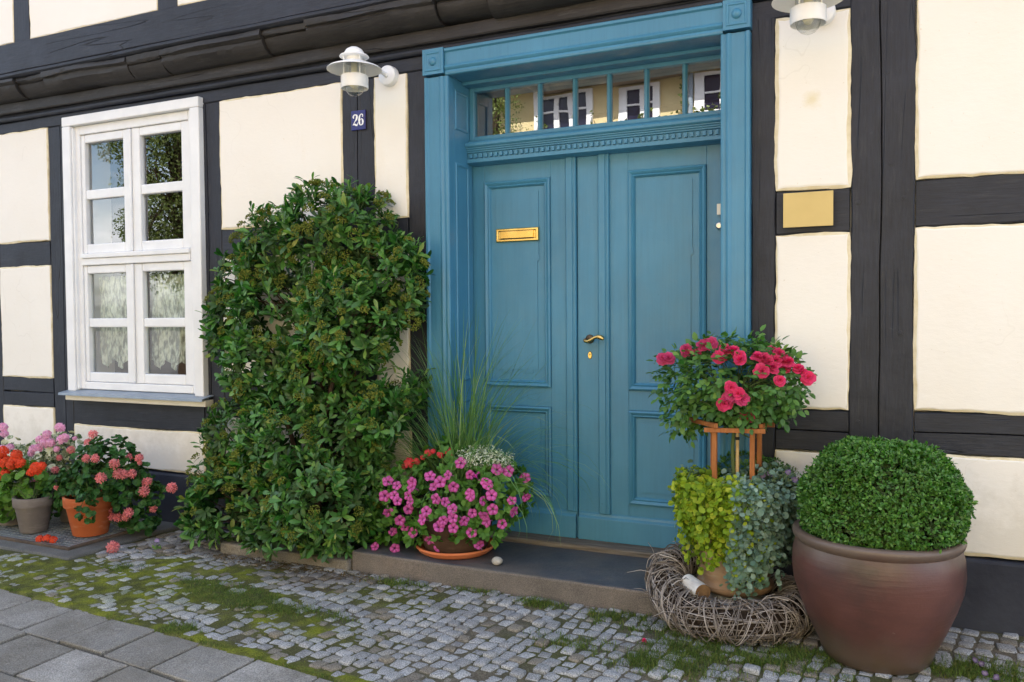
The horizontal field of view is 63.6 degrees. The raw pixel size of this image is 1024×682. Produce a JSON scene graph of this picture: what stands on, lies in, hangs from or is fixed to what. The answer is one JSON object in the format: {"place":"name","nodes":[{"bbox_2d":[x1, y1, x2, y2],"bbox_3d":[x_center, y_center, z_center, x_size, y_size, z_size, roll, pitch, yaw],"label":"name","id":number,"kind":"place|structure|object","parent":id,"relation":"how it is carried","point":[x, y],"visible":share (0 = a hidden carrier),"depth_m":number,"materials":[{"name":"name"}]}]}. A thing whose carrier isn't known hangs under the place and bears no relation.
{"place":"outdoors","nodes":[
{"label":"outdoors","id":0,"kind":"place"},
{"bbox_2d":[12,635,176,681],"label":"slab bedding","id":1,"kind":"object","parent":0,"point":[75,649],"depth_m":3.22,"materials":[{"name":"soil"}]},
{"bbox_2d":[0,589,331,681],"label":"footway slabs","id":2,"kind":"structure","parent":1,"relation":"on","point":[106,650],"depth_m":3.36,"materials":[{"name":"concrete"}]},
{"bbox_2d":[0,583,338,681],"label":"joint grass","id":3,"kind":"structure","parent":2,"relation":"on","point":[125,620],"depth_m":3.42,"materials":[{"name":"green plant"}]},
{"bbox_2d":[0,529,1023,681],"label":"cobblestone paving","id":4,"kind":"structure","parent":0,"point":[612,674],"depth_m":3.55,"materials":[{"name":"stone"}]},
{"bbox_2d":[0,510,178,559],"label":"cellar slab","id":5,"kind":"structure","parent":4,"relation":"on","point":[97,547],"depth_m":4.89,"materials":[{"name":"grey stone"}]},
{"bbox_2d":[0,512,129,549],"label":"cellar grating","id":6,"kind":"object","parent":5,"relation":"on","point":[62,533],"visible":0.48,"depth_m":5.09,"materials":[{"name":"stone"}]},
{"bbox_2d":[0,486,30,525],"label":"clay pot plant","id":7,"kind":"object","parent":6,"relation":"on","point":[12,522],"visible":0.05,"depth_m":5.32,"materials":[{"name":"green plant"}]},
{"bbox_2d":[0,446,54,533],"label":"red geranium","id":8,"kind":"object","parent":6,"relation":"on","point":[31,512],"visible":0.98,"depth_m":5.15,"materials":[{"name":"plant"}]},
{"bbox_2d":[0,423,83,522],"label":"variegated geranium","id":9,"kind":"object","parent":6,"relation":"on","point":[50,453],"visible":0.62,"depth_m":5.40,"materials":[{"name":"pink plant"}]},
{"bbox_2d":[35,534,57,542],"bbox_3d":[-2.792,1.185,4.950,0.147,0.047,0.050,0,2,13],"label":"fallen flower","id":10,"kind":"object","parent":6,"relation":"on","point":[39,538],"visible":1,"depth_m":4.94,"materials":[{"name":"red plant"}]},
{"bbox_2d":[31,430,177,552],"bbox_3d":[-2.598,0.891,5.108,1.312,0.673,0.514,0,2,25],"label":"salmon geranium","id":11,"kind":"object","parent":6,"relation":"on","point":[88,503],"visible":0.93,"depth_m":5.02,"materials":[{"name":"plant"}]},
{"bbox_2d":[152,538,160,549],"bbox_3d":[-2.085,1.207,4.886,0.076,0.071,0.049,0,2,25],"label":"pale viola","id":12,"kind":"object","parent":4,"relation":"on","point":[156,546],"visible":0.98,"depth_m":4.89,"materials":[{"name":"green plant"}]},
{"bbox_2d":[0,551,453,681],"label":"moss","id":13,"kind":"object","parent":4,"relation":"on","point":[275,588],"visible":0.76,"depth_m":3.97,"materials":[{"name":"green plant"}]},
{"bbox_2d":[220,539,351,571],"bbox_3d":[-1.263,1.224,4.669,0.908,0.103,0.138,0,2,25],"label":"edging stone","id":14,"kind":"object","parent":4,"relation":"on","point":[287,556],"visible":0.41,"depth_m":4.59,"materials":[{"name":"grey stone"}]},
{"bbox_2d":[171,172,436,563],"bbox_3d":[-1.276,0.162,4.660,1.762,2.216,0.747,0,2,25],"label":"evergreen bush","id":15,"kind":"object","parent":4,"relation":"on","point":[301,495],"visible":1,"depth_m":4.52,"materials":[{"name":"green plant"}]},
{"bbox_2d":[172,544,482,591],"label":"leaf litter","id":16,"kind":"object","parent":4,"relation":"on","point":[301,568],"visible":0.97,"depth_m":4.48,"materials":[{"name":"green plant"}]},
{"bbox_2d":[352,536,699,617],"bbox_3d":[0.086,1.200,4.290,1.845,0.153,0.546,0,2,25],"label":"door step","id":17,"kind":"object","parent":4,"relation":"on","point":[588,578],"depth_m":4.13,"materials":[{"name":"stone"}]},
{"bbox_2d":[416,537,492,559],"bbox_3d":[-0.302,1.102,4.432,0.426,0.040,0.426,0,2,25],"label":"plant saucer","id":18,"kind":"object","parent":17,"relation":"on","point":[458,556],"visible":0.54,"depth_m":4.26,"materials":[{"name":"ceramic"}]},
{"bbox_2d":[330,305,609,553],"bbox_3d":[-0.300,0.456,4.289,1.684,1.360,0.911,0,2,25],"label":"petunia pot","id":19,"kind":"object","parent":17,"relation":"on","point":[458,512],"visible":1,"depth_m":4.27,"materials":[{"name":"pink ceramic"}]},
{"bbox_2d":[492,557,502,564],"bbox_3d":[-0.076,1.109,4.159,0.056,0.042,0.051,0,2,25],"label":"pebble","id":20,"kind":"object","parent":17,"relation":"on","point":[497,560],"visible":1,"depth_m":4.14,"materials":[{"name":"white stone"}]},
{"bbox_2d":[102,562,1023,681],"bbox_3d":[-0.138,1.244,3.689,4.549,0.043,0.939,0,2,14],"label":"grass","id":21,"kind":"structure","parent":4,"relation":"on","point":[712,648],"depth_m":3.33,"materials":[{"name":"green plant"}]},
{"bbox_2d":[630,541,813,646],"bbox_3d":[0.962,1.101,3.684,0.839,0.324,0.838,0,2,25],"label":"twig wreath","id":22,"kind":"object","parent":4,"relation":"on","point":[782,614],"visible":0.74,"depth_m":3.44,"materials":[{"name":"brown wicker"}]},
{"bbox_2d":[681,574,709,600],"bbox_3d":[0.797,1.070,3.583,0.072,0.077,0.136,-1,2,-16],"label":"birch log","id":23,"kind":"object","parent":22,"relation":"on","point":[695,585],"visible":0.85,"depth_m":3.53,"materials":[{"name":"white wood"}]},
{"bbox_2d":[646,324,817,606],"bbox_3d":[0.966,0.577,3.694,0.757,1.302,0.593,0,2,25],"label":"rose planter","id":24,"kind":"object","parent":4,"relation":"on","point":[731,522],"visible":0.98,"depth_m":3.54,"materials":[{"name":"plant"}]},
{"bbox_2d":[792,435,978,674],"bbox_3d":[1.464,0.817,3.275,0.670,0.878,0.633,0,2,25],"label":"potted boxwood shrub","id":25,"kind":"object","parent":4,"relation":"on","point":[881,528],"visible":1,"depth_m":3.06,"materials":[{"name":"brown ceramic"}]},
{"bbox_2d":[978,661,984,669],"bbox_3d":[1.787,1.240,3.135,0.040,0.052,0.049,-1,2,-8],"label":"viola","id":26,"kind":"object","parent":4,"relation":"on","point":[981,663],"visible":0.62,"depth_m":3.13,"materials":[{"name":"purple plant"}]},
{"bbox_2d":[981,671,991,681],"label":"viola","id":27,"kind":"object","parent":4,"relation":"on","point":[984,673],"visible":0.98,"depth_m":3.05,"materials":[{"name":"purple plant"}]},
{"bbox_2d":[991,674,999,681],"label":"viola","id":28,"kind":"object","parent":4,"relation":"on","point":[995,676],"visible":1,"depth_m":3.01,"materials":[{"name":"purple plant"}]},
{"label":"street","id":29,"kind":"structure","parent":0,"visible":0},
{"bbox_2d":[0,0,1023,636],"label":"half timbered house","id":30,"kind":"structure","parent":29,"relation":"on","point":[590,194],"depth_m":4.49,"materials":[{"name":"beige paint"}]},
{"bbox_2d":[58,96,213,406],"bbox_3d":[-2.537,-0.574,5.590,1.350,1.979,0.235,0,2,25],"label":"window","id":31,"kind":"structure","parent":30,"relation":"in","point":[136,256],"depth_m":5.59,"materials":[{"name":"white paint"}]},
{"bbox_2d":[351,110,365,130],"bbox_3d":[-0.888,-1.278,4.776,0.100,0.113,0.010,0,2,25],"label":"number plate","id":32,"kind":"object","parent":30,"relation":"attached to","point":[358,119],"visible":1,"depth_m":4.77,"materials":[{"name":"blue metal"}]},
{"bbox_2d":[326,46,398,96],"bbox_3d":[-0.813,-1.446,4.493,0.294,0.264,0.444,0,2,25],"label":"wall lamp","id":33,"kind":"object","parent":30,"relation":"attached to","point":[354,69],"visible":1,"depth_m":4.42,"materials":[{"name":"white metal"}]},
{"bbox_2d":[472,157,578,537],"bbox_3d":[0.067,0.037,4.667,0.660,2.090,0.066,0,2,25],"label":"door leaf","id":34,"kind":"structure","parent":30,"relation":"in","point":[525,261],"depth_m":4.63,"materials":[{"name":"blue paint"}]},
{"bbox_2d":[577,144,720,548],"bbox_3d":[0.729,0.043,4.338,0.820,2.090,0.106,0,2,25],"label":"door leaf","id":35,"kind":"structure","parent":30,"relation":"in","point":[649,222],"depth_m":4.38,"materials":[{"name":"blue paint"}]},
{"bbox_2d":[771,0,842,34],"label":"wall lamp","id":36,"kind":"object","parent":30,"relation":"attached to","point":[808,14],"visible":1,"depth_m":3.48,"materials":[{"name":"white metal"}]},
{"bbox_2d":[783,190,832,227],"bbox_3d":[1.346,-0.597,3.750,0.214,0.156,0.029,0,2,25],"label":"brass plaque","id":37,"kind":"object","parent":30,"relation":"attached to","point":[806,209],"visible":1,"depth_m":3.74,"materials":[{"name":"gold metal"}]}
]}

